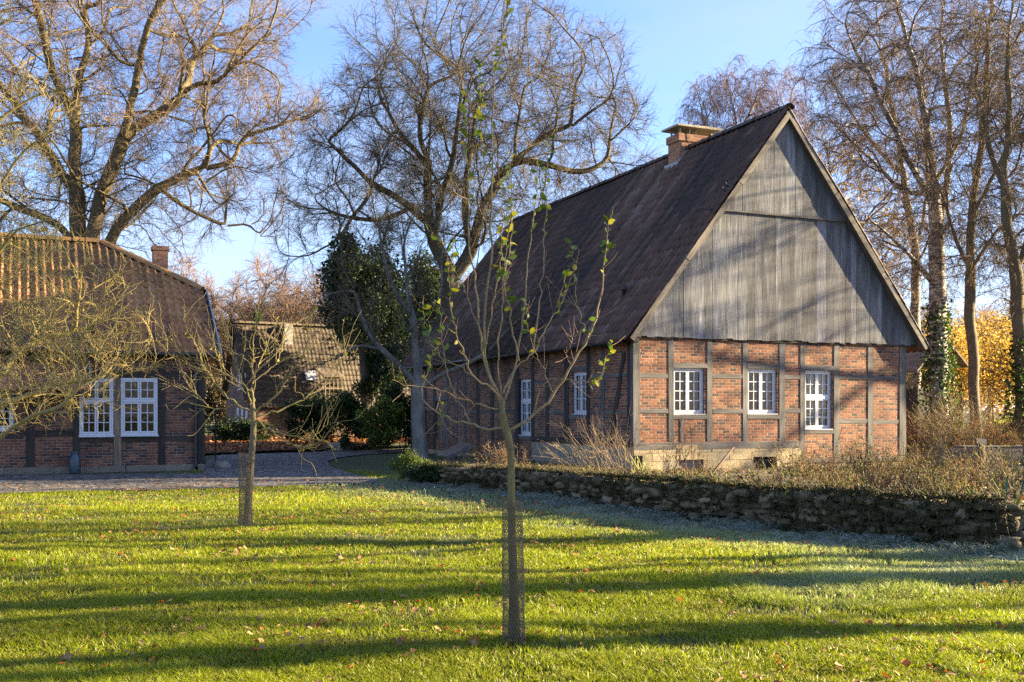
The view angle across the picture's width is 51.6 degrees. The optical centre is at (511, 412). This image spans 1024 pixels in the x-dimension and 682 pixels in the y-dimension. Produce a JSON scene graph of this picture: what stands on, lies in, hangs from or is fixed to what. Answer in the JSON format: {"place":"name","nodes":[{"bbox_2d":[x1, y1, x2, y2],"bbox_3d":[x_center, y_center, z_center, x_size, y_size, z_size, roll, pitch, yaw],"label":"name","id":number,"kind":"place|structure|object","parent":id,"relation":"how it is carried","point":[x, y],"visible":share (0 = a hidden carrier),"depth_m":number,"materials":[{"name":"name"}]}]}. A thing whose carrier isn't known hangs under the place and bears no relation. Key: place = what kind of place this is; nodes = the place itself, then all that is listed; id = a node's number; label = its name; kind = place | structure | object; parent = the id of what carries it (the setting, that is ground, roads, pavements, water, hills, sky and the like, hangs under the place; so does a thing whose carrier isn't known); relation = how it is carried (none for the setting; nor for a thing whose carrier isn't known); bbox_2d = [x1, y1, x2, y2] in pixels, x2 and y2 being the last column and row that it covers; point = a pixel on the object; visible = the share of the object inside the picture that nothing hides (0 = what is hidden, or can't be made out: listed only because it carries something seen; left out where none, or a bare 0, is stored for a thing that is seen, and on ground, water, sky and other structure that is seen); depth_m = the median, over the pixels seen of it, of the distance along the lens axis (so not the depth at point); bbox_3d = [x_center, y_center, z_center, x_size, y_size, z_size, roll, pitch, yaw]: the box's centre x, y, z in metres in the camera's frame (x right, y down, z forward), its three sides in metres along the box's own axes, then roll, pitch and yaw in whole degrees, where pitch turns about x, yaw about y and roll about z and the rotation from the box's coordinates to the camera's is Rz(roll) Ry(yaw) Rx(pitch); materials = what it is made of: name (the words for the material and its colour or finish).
{"place":"outdoors","nodes":[
{"label":"outdoors","id":0,"kind":"place"},
{"bbox_2d":[0,449,410,492],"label":"path","id":1,"kind":"structure","parent":0,"point":[273,467],"depth_m":26.49,"materials":[{"name":"grey gravel"}]},
{"bbox_2d":[214,402,216,460],"bbox_3d":[-9.014,0.672,32.200,0.084,1.955,0.080,0,0,0],"label":"iron post","id":2,"kind":"object","parent":1,"relation":"on","point":[215,403],"visible":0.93,"depth_m":32.18,"materials":[{"name":"black metal"}]},
{"bbox_2d":[212,461,231,466],"bbox_3d":[-8.636,1.550,31.490,0.540,0.200,0.380,0,0,0],"label":"kerb stone","id":3,"kind":"object","parent":1,"relation":"on","point":[221,464],"visible":0.86,"depth_m":31.36,"materials":[{"name":"stone"}]},
{"bbox_2d":[319,389,375,450],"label":"laurel bush","id":4,"kind":"object","parent":1,"relation":"on","point":[351,405],"visible":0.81,"depth_m":44.72,"materials":[{"name":"green plant"}]},
{"bbox_2d":[355,393,406,451],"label":"laurel bush","id":5,"kind":"object","parent":1,"relation":"on","point":[385,424],"visible":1,"depth_m":43.13,"materials":[{"name":"green plant"}]},
{"bbox_2d":[378,378,410,449],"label":"yew bush","id":6,"kind":"object","parent":1,"relation":"on","point":[395,392],"visible":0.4,"depth_m":46.34,"materials":[{"name":"green plant"}]},
{"bbox_2d":[205,435,407,452],"bbox_3d":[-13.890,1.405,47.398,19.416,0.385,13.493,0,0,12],"label":"leafy bank","id":7,"kind":"structure","parent":0,"point":[285,448],"depth_m":44.33,"materials":[{"name":"brown plant"}]},
{"bbox_2d":[0,0,350,276],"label":"oak tree","id":8,"kind":"object","parent":7,"relation":"on","point":[106,181],"visible":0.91,"depth_m":42.20,"materials":[{"name":"brown plant"}]},
{"bbox_2d":[205,414,277,442],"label":"hedge","id":9,"kind":"object","parent":7,"relation":"on","point":[236,430],"visible":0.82,"depth_m":48.77,"materials":[{"name":"green plant"}]},
{"bbox_2d":[322,442,348,450],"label":"boulder","id":10,"kind":"object","parent":7,"relation":"on","point":[337,446],"visible":0.72,"depth_m":45.17,"materials":[{"name":"stone"}]},
{"bbox_2d":[221,318,410,436],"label":"background house","id":11,"kind":"structure","parent":0,"point":[264,391],"depth_m":58.13,"materials":[{"name":"brick"}]},
{"bbox_2d":[0,413,1023,681],"bbox_3d":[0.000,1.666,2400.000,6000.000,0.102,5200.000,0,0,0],"label":"ground","id":12,"kind":"structure","parent":0,"point":[372,463],"depth_m":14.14,"materials":[{"name":"green plant"}]},
{"bbox_2d":[67,451,82,472],"bbox_3d":[-11.860,1.349,28.720,0.299,0.601,0.299,0,0,23],"label":"milk can","id":13,"kind":"object","parent":12,"relation":"on","point":[74,459],"visible":1,"depth_m":28.61,"materials":[{"name":"grey metal"}]},
{"bbox_2d":[0,0,186,438],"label":"apple tree","id":14,"kind":"object","parent":12,"relation":"on","point":[28,345],"visible":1,"depth_m":10.47,"materials":[{"name":"brown plant"}]},
{"bbox_2d":[0,232,221,473],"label":"brick house","id":15,"kind":"structure","parent":12,"relation":"on","point":[152,432],"depth_m":30.06,"materials":[{"name":"brown brick"}]},
{"bbox_2d":[0,391,13,430],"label":"window","id":16,"kind":"structure","parent":15,"relation":"in","point":[1,429],"depth_m":28.33,"materials":[{"name":"white paint"}]},
{"bbox_2d":[79,378,113,436],"bbox_3d":[-11.477,-0.132,29.240,0.915,1.629,0.140,0,0,-25],"label":"window","id":17,"kind":"structure","parent":15,"relation":"in","point":[81,434],"depth_m":29.27,"materials":[{"name":"white paint"}]},
{"bbox_2d":[120,378,158,436],"bbox_3d":[-10.457,-0.144,29.715,1.012,1.637,0.140,0,0,-25],"label":"window","id":18,"kind":"structure","parent":15,"relation":"in","point":[124,400],"depth_m":29.73,"materials":[{"name":"white paint"}]},
{"bbox_2d":[168,247,227,365],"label":"forest tree","id":19,"kind":"object","parent":12,"relation":"on","point":[193,280],"visible":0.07,"depth_m":91.61,"materials":[{"name":"brown plant"}]},
{"bbox_2d":[205,377,225,434],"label":"forest bush","id":20,"kind":"object","parent":12,"relation":"on","point":[212,393],"visible":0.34,"depth_m":65.50,"materials":[{"name":"green plant"}]},
{"bbox_2d":[205,319,227,388],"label":"forest tree","id":21,"kind":"object","parent":12,"relation":"on","point":[214,363],"visible":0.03,"depth_m":99.21,"materials":[{"name":"brown plant"}]},
{"bbox_2d":[197,277,254,382],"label":"forest tree","id":22,"kind":"object","parent":12,"relation":"on","point":[222,308],"visible":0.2,"depth_m":92.41,"materials":[{"name":"brown plant"}]},
{"bbox_2d":[207,286,253,420],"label":"forest tree","id":23,"kind":"object","parent":12,"relation":"on","point":[228,307],"visible":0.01,"depth_m":109.34,"materials":[{"name":"brown plant"}]},
{"bbox_2d":[238,452,252,528],"bbox_3d":[-3.795,1.110,15.078,0.219,1.082,0.214,0,0,0],"label":"wire guard","id":24,"kind":"object","parent":12,"relation":"on","point":[241,488],"visible":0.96,"depth_m":15.01,"materials":[{"name":"grey metal"}]},
{"bbox_2d":[146,273,368,527],"bbox_3d":[-3.592,-0.126,15.131,3.242,3.597,1.778,0,0,0],"label":"young tree","id":25,"kind":"object","parent":12,"relation":"on","point":[254,416],"visible":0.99,"depth_m":15.09,"materials":[{"name":"brown plant"}]},
{"bbox_2d":[213,247,320,334],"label":"forest tree","id":26,"kind":"object","parent":12,"relation":"on","point":[248,297],"visible":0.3,"depth_m":89.44,"materials":[{"name":"brown plant"}]},
{"bbox_2d":[246,290,318,323],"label":"forest tree","id":27,"kind":"object","parent":12,"relation":"on","point":[277,302],"visible":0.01,"depth_m":105.75,"materials":[{"name":"brown plant"}]},
{"bbox_2d":[261,263,333,323],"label":"forest tree","id":28,"kind":"object","parent":12,"relation":"on","point":[287,301],"visible":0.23,"depth_m":88.03,"materials":[{"name":"brown plant"}]},
{"bbox_2d":[275,391,338,448],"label":"holly bush","id":29,"kind":"object","parent":12,"relation":"on","point":[301,412],"visible":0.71,"depth_m":47.15,"materials":[{"name":"green plant"}]},
{"bbox_2d":[314,367,344,436],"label":"birdhouse","id":30,"kind":"object","parent":12,"relation":"on","point":[333,375],"visible":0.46,"depth_m":54.33,"materials":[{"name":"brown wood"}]},
{"bbox_2d":[313,228,415,445],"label":"ivy tree","id":31,"kind":"object","parent":12,"relation":"on","point":[372,376],"visible":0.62,"depth_m":51.40,"materials":[{"name":"green plant"}]},
{"bbox_2d":[384,448,432,483],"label":"broom bush","id":32,"kind":"object","parent":12,"relation":"on","point":[397,464],"visible":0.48,"depth_m":24.48,"materials":[{"name":"green plant"}]},
{"bbox_2d":[282,156,545,460],"bbox_3d":[-2.751,-3.397,35.157,9.720,10.194,6.885,0,0,0],"label":"beech tree","id":33,"kind":"object","parent":12,"relation":"on","point":[419,442],"visible":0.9,"depth_m":35.04,"materials":[{"name":"brown plant"}]},
{"bbox_2d":[386,245,461,389],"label":"ivy tree","id":34,"kind":"object","parent":12,"relation":"on","point":[434,275],"visible":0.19,"depth_m":57.04,"materials":[{"name":"green plant"}]},
{"bbox_2d":[248,0,664,307],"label":"oak tree","id":35,"kind":"object","parent":12,"relation":"on","point":[420,109],"visible":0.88,"depth_m":52.80,"materials":[{"name":"brown plant"}]},
{"bbox_2d":[392,0,625,647],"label":"young tree","id":36,"kind":"object","parent":12,"relation":"on","point":[504,427],"visible":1,"depth_m":7.42,"materials":[{"name":"brown plant"}]},
{"bbox_2d":[0,477,1023,681],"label":"fallen leaves","id":37,"kind":"object","parent":12,"relation":"on","point":[904,662],"visible":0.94,"depth_m":10.73,"materials":[{"name":"brown plant"}]},
{"bbox_2d":[502,500,525,648],"bbox_3d":[0.013,1.135,7.436,0.169,1.031,0.168,0,0,0],"label":"wire guard","id":38,"kind":"object","parent":12,"relation":"on","point":[505,572],"visible":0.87,"depth_m":7.39,"materials":[{"name":"grey metal"}]},
{"bbox_2d":[403,103,931,472],"bbox_3d":[3.830,-4.008,38.663,10.676,11.524,19.817,0,0,-24],"label":"farmhouse","id":39,"kind":"object","parent":12,"relation":"on","point":[762,301],"visible":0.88,"depth_m":30.43,"materials":[{"name":"brick"}]},
{"bbox_2d":[437,401,445,439],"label":"door","id":40,"kind":"structure","parent":39,"relation":"in","point":[441,435],"depth_m":41.96,"materials":[{"name":"grey wood"}]},
{"bbox_2d":[521,379,530,435],"bbox_3d":[0.475,-0.159,34.486,0.140,1.866,1.025,0,0,-24],"label":"window","id":41,"kind":"structure","parent":39,"relation":"in","point":[526,401],"depth_m":34.54,"materials":[{"name":"white paint"}]},
{"bbox_2d":[571,372,586,415],"bbox_3d":[2.016,-0.547,30.946,0.140,1.277,0.984,0,0,-24],"label":"window","id":42,"kind":"structure","parent":39,"relation":"in","point":[580,411],"depth_m":31.02,"materials":[{"name":"white paint"}]},
{"bbox_2d":[674,368,702,414],"bbox_3d":[4.769,-0.557,28.734,1.050,1.292,0.140,0,0,-24],"label":"window","id":43,"kind":"structure","parent":39,"relation":"in","point":[676,412],"depth_m":28.76,"materials":[{"name":"white paint"}]},
{"bbox_2d":[748,369,774,413],"bbox_3d":[6.971,-0.591,29.736,1.020,1.255,0.060,0,0,-24],"label":"window","id":44,"kind":"structure","parent":39,"relation":"in","point":[759,371],"depth_m":29.73,"materials":[{"name":"white paint"}]},
{"bbox_2d":[805,370,832,429],"bbox_3d":[8.751,-0.341,30.569,1.034,1.728,0.327,0,0,-24],"label":"window","id":45,"kind":"structure","parent":39,"relation":"in","point":[815,397],"depth_m":30.63,"materials":[{"name":"white paint"}]},
{"bbox_2d":[392,479,1023,566],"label":"frosted tussocks","id":46,"kind":"object","parent":12,"relation":"on","point":[559,501],"visible":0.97,"depth_m":14.77,"materials":[{"name":"green plant"}]},
{"bbox_2d":[401,465,1023,550],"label":"stone wall","id":47,"kind":"structure","parent":12,"relation":"on","point":[1014,537],"depth_m":14.92,"materials":[{"name":"grey stone"}]},
{"bbox_2d":[399,461,446,483],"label":"ivy bush","id":48,"kind":"object","parent":47,"relation":"attached to","point":[425,473],"visible":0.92,"depth_m":23.48,"materials":[{"name":"green plant"}]},
{"bbox_2d":[408,460,1019,550],"bbox_3d":[1.775,1.385,18.621,1.197,0.955,14.770,0,0,-34],"label":"wall growth","id":49,"kind":"object","parent":47,"relation":"attached to","point":[816,489],"depth_m":14.74,"materials":[{"name":"green plant"}]},
{"bbox_2d":[435,455,1023,503],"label":"garden bed","id":50,"kind":"object","parent":12,"relation":"on","point":[762,474],"visible":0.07,"depth_m":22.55,"materials":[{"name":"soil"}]},
{"bbox_2d":[437,443,471,458],"bbox_3d":[-1.807,1.299,33.057,0.817,0.702,1.404,0,0,-18],"label":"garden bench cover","id":51,"kind":"object","parent":50,"relation":"on","point":[450,452],"visible":0.75,"depth_m":32.61,"materials":[{"name":"grey fabric"}]},
{"bbox_2d":[451,432,507,463],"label":"dead shrub","id":52,"kind":"object","parent":50,"relation":"on","point":[480,447],"visible":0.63,"depth_m":27.82,"materials":[{"name":"brown plant"}]},
{"bbox_2d":[472,441,528,465],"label":"dead shrub","id":53,"kind":"object","parent":50,"relation":"on","point":[502,452],"visible":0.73,"depth_m":25.45,"materials":[{"name":"brown plant"}]},
{"bbox_2d":[536,405,664,472],"bbox_3d":[1.948,0.541,23.378,3.083,1.663,2.835,0,0,0],"label":"dead shrub","id":54,"kind":"object","parent":50,"relation":"on","point":[604,449],"visible":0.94,"depth_m":23.24,"materials":[{"name":"brown plant"}]},
{"bbox_2d":[633,455,642,470],"bbox_3d":[3.289,1.442,27.686,0.215,0.627,0.212,0,0,-9],"label":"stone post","id":55,"kind":"object","parent":50,"relation":"on","point":[640,459],"visible":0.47,"depth_m":27.59,"materials":[{"name":"beige stone"}]},
{"bbox_2d":[625,455,651,473],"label":"iris plant","id":56,"kind":"object","parent":50,"relation":"on","point":[641,467],"visible":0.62,"depth_m":21.56,"materials":[{"name":"yellow plant"}]},
{"bbox_2d":[638,414,695,470],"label":"dry plant","id":57,"kind":"object","parent":50,"relation":"on","point":[681,441],"visible":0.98,"depth_m":24.59,"materials":[{"name":"brown plant"}]},
{"bbox_2d":[657,431,688,473],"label":"dry plant","id":58,"kind":"object","parent":50,"relation":"on","point":[668,456],"visible":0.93,"depth_m":24.87,"materials":[{"name":"beige plant"}]},
{"bbox_2d":[687,438,708,474],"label":"dry plant","id":59,"kind":"object","parent":50,"relation":"on","point":[698,458],"visible":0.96,"depth_m":23.39,"materials":[{"name":"beige plant"}]},
{"bbox_2d":[421,451,1023,510],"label":"undergrowth","id":60,"kind":"object","parent":50,"relation":"on","point":[1016,501],"visible":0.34,"depth_m":19.57,"materials":[{"name":"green plant"}]},
{"bbox_2d":[712,447,733,472],"bbox_3d":[4.439,1.052,22.436,0.648,0.648,0.044,0,0,-24],"label":"iron rod","id":61,"kind":"object","parent":50,"relation":"on","point":[724,458],"visible":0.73,"depth_m":22.44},
{"bbox_2d":[754,433,853,477],"bbox_3d":[5.755,0.850,21.066,1.882,0.937,1.271,0,0,0],"label":"dry plant","id":62,"kind":"object","parent":50,"relation":"on","point":[792,463],"visible":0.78,"depth_m":21.05,"materials":[{"name":"brown plant"}]},
{"bbox_2d":[795,446,872,480],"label":"dry plant","id":63,"kind":"object","parent":50,"relation":"on","point":[818,469],"visible":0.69,"depth_m":19.54,"materials":[{"name":"brown plant"}]},
{"bbox_2d":[788,463,891,491],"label":"dry plant","id":64,"kind":"object","parent":50,"relation":"on","point":[827,482],"visible":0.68,"depth_m":14.98,"materials":[{"name":"brown plant"}]},
{"bbox_2d":[807,425,904,482],"bbox_3d":[6.044,0.721,18.742,1.565,1.112,1.385,0,0,0],"label":"dry plant","id":65,"kind":"object","parent":50,"relation":"on","point":[847,456],"visible":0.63,"depth_m":18.84,"materials":[{"name":"brown plant"}]},
{"bbox_2d":[811,433,917,488],"bbox_3d":[5.627,0.771,16.892,1.632,0.896,1.017,0,0,17],"label":"dry plant","id":66,"kind":"object","parent":50,"relation":"on","point":[864,463],"visible":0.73,"depth_m":16.92,"materials":[{"name":"brown plant"}]},
{"bbox_2d":[845,459,936,492],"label":"dry plant","id":67,"kind":"object","parent":50,"relation":"on","point":[887,481],"visible":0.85,"depth_m":14.56,"materials":[{"name":"brown plant"}]},
{"bbox_2d":[863,440,929,483],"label":"dry plant","id":68,"kind":"object","parent":50,"relation":"on","point":[896,463],"visible":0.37,"depth_m":18.80,"materials":[{"name":"brown plant"}]},
{"bbox_2d":[865,442,960,489],"bbox_3d":[6.221,0.827,16.288,1.440,0.775,0.870,0,0,-17],"label":"dry plant","id":69,"kind":"object","parent":50,"relation":"on","point":[926,462],"visible":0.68,"depth_m":16.30,"materials":[{"name":"brown plant"}]},
{"bbox_2d":[895,419,987,487],"bbox_3d":[6.963,0.682,17.586,1.573,1.171,1.188,0,0,0],"label":"dry plant","id":70,"kind":"object","parent":50,"relation":"on","point":[936,448],"visible":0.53,"depth_m":17.55,"materials":[{"name":"brown plant"}]},
{"bbox_2d":[900,460,993,500],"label":"dry plant","id":71,"kind":"object","parent":50,"relation":"on","point":[945,483],"visible":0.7,"depth_m":13.83,"materials":[{"name":"brown plant"}]},
{"bbox_2d":[907,450,994,493],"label":"dry plant","id":72,"kind":"object","parent":50,"relation":"on","point":[972,472],"visible":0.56,"depth_m":15.94,"materials":[{"name":"brown plant"}]},
{"bbox_2d":[933,430,1021,490],"bbox_3d":[7.415,0.739,16.607,1.384,0.997,1.158,0,0,0],"label":"dry plant","id":73,"kind":"object","parent":50,"relation":"on","point":[986,464],"visible":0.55,"depth_m":16.57,"materials":[{"name":"brown plant"}]},
{"bbox_2d":[976,444,984,469],"bbox_3d":[11.257,1.089,25.400,0.240,0.650,0.240,0,0,0],"label":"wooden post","id":74,"kind":"object","parent":50,"relation":"on","point":[979,449],"visible":0.54,"depth_m":25.34,"materials":[{"name":"brown wood"}]},
{"bbox_2d":[974,446,1023,496],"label":"dry plant","id":75,"kind":"object","parent":50,"relation":"on","point":[989,474],"visible":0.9,"depth_m":14.98,"materials":[{"name":"brown plant"}]},
{"bbox_2d":[669,53,824,144],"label":"birch tree","id":76,"kind":"object","parent":12,"relation":"on","point":[716,105],"visible":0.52,"depth_m":77.31,"materials":[{"name":"brown plant"}]},
{"bbox_2d":[906,370,926,388],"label":"hornbeam tree","id":77,"kind":"object","parent":12,"relation":"on","point":[909,380],"visible":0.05,"depth_m":69.80,"materials":[{"name":"yellow plant"}]},
{"bbox_2d":[906,337,967,449],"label":"garden shed","id":78,"kind":"structure","parent":12,"relation":"on","point":[911,359],"depth_m":46.38,"materials":[{"name":"brown wood"}]},
{"bbox_2d":[901,286,977,387],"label":"forest tree","id":79,"kind":"object","parent":12,"relation":"on","point":[925,332],"visible":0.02,"depth_m":87.41,"materials":[{"name":"plant"}]},
{"bbox_2d":[910,302,996,397],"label":"hornbeam tree","id":80,"kind":"object","parent":12,"relation":"on","point":[958,328],"visible":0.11,"depth_m":67.30,"materials":[{"name":"yellow plant"}]},
{"bbox_2d":[925,408,1023,450],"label":"bramble thicket","id":81,"kind":"object","parent":12,"relation":"on","point":[1009,440],"visible":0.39,"depth_m":33.34,"materials":[{"name":"brown plant"}]},
{"bbox_2d":[947,302,1002,408],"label":"forest tree","id":82,"kind":"object","parent":12,"relation":"on","point":[985,309],"visible":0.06,"depth_m":96.79,"materials":[{"name":"yellow plant"}]},
{"bbox_2d":[950,305,1008,417],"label":"forest tree","id":83,"kind":"object","parent":12,"relation":"on","point":[985,347],"visible":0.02,"depth_m":93.90,"materials":[{"name":"yellow plant"}]},
{"bbox_2d":[938,441,1023,466],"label":"compost bin","id":84,"kind":"object","parent":12,"relation":"on","point":[1008,450],"visible":0.19,"depth_m":27.82,"materials":[{"name":"brown wood"}]},
{"bbox_2d":[955,445,1022,447],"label":"cover board","id":85,"kind":"object","parent":84,"relation":"on","point":[962,446],"visible":0.65,"depth_m":28.20,"materials":[{"name":"wood"}]},
{"bbox_2d":[955,306,1008,422],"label":"hornbeam tree","id":86,"kind":"object","parent":12,"relation":"on","point":[982,325],"visible":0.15,"depth_m":77.86,"materials":[{"name":"yellow plant"}]},
{"bbox_2d":[976,288,1010,383],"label":"forest tree","id":87,"kind":"object","parent":12,"relation":"on","point":[999,317],"visible":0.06,"depth_m":88.06,"materials":[{"name":"yellow plant"}]},
{"bbox_2d":[975,301,1013,395],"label":"hornbeam tree","id":88,"kind":"object","parent":12,"relation":"on","point":[1004,331],"visible":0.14,"depth_m":72.11,"materials":[{"name":"yellow plant"}]},
{"bbox_2d":[0,0,1023,412],"label":"sky","id":89,"kind":"structure","parent":0,"point":[678,39],"materials":[{"name":"blue"}]},
{"bbox_2d":[976,438,986,444],"bbox_3d":[13.582,1.192,30.750,0.425,0.916,0.500,0,0,0],"label":"wooden box","id":90,"kind":"object","parent":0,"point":[982,441],"visible":0.25,"depth_m":30.55,"materials":[{"name":"grey wood"}]},
{"label":"garden soil","id":91,"kind":"structure","parent":0,"visible":0},
{"bbox_2d":[806,121,920,275],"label":"oak tree","id":92,"kind":"object","parent":91,"relation":"on","point":[843,189],"visible":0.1,"depth_m":55.29,"materials":[{"name":"brown plant"}]},
{"bbox_2d":[803,0,966,387],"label":"birch tree","id":93,"kind":"object","parent":91,"relation":"on","point":[915,306],"visible":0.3,"depth_m":49.82,"materials":[{"name":"brown plant"}]},
{"bbox_2d":[787,0,1023,447],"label":"birch tree","id":94,"kind":"object","parent":91,"relation":"on","point":[938,359],"visible":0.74,"depth_m":43.66,"materials":[{"name":"brown plant"}]},
{"bbox_2d":[906,404,977,460],"bbox_3d":[13.745,0.631,35.728,4.610,2.262,4.265,0,0,0],"label":"bramble thicket","id":95,"kind":"object","parent":91,"relation":"on","point":[909,442],"visible":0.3,"depth_m":35.85,"materials":[{"name":"brown plant"}]},
{"bbox_2d":[891,0,1023,438],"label":"alder tree","id":96,"kind":"object","parent":91,"relation":"on","point":[970,297],"visible":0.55,"depth_m":40.85,"materials":[{"name":"brown plant"}]},
{"bbox_2d":[925,319,993,428],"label":"hornbeam tree","id":97,"kind":"object","parent":91,"relation":"on","point":[963,351],"visible":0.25,"depth_m":63.59,"materials":[{"name":"yellow plant"}]},
{"bbox_2d":[906,379,1023,456],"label":"hazel shrub","id":98,"kind":"object","parent":91,"relation":"on","point":[964,438],"visible":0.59,"depth_m":33.85,"materials":[{"name":"brown plant"}]},
{"bbox_2d":[906,372,1023,460],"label":"hazel shrub","id":99,"kind":"object","parent":91,"relation":"on","point":[936,417],"visible":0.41,"depth_m":34.77,"materials":[{"name":"brown plant"}]},
{"bbox_2d":[926,0,1023,444],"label":"alder tree","id":100,"kind":"object","parent":91,"relation":"on","point":[1006,197],"visible":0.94,"depth_m":37.91,"materials":[{"name":"brown plant"}]},
{"bbox_2d":[960,311,1014,419],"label":"hornbeam tree","id":101,"kind":"object","parent":91,"relation":"on","point":[1002,362],"visible":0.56,"depth_m":59.97,"materials":[{"name":"yellow plant"}]},
{"bbox_2d":[984,417,1014,444],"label":"yellow bush","id":102,"kind":"object","parent":91,"relation":"on","point":[1000,421],"visible":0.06,"depth_m":46.83,"materials":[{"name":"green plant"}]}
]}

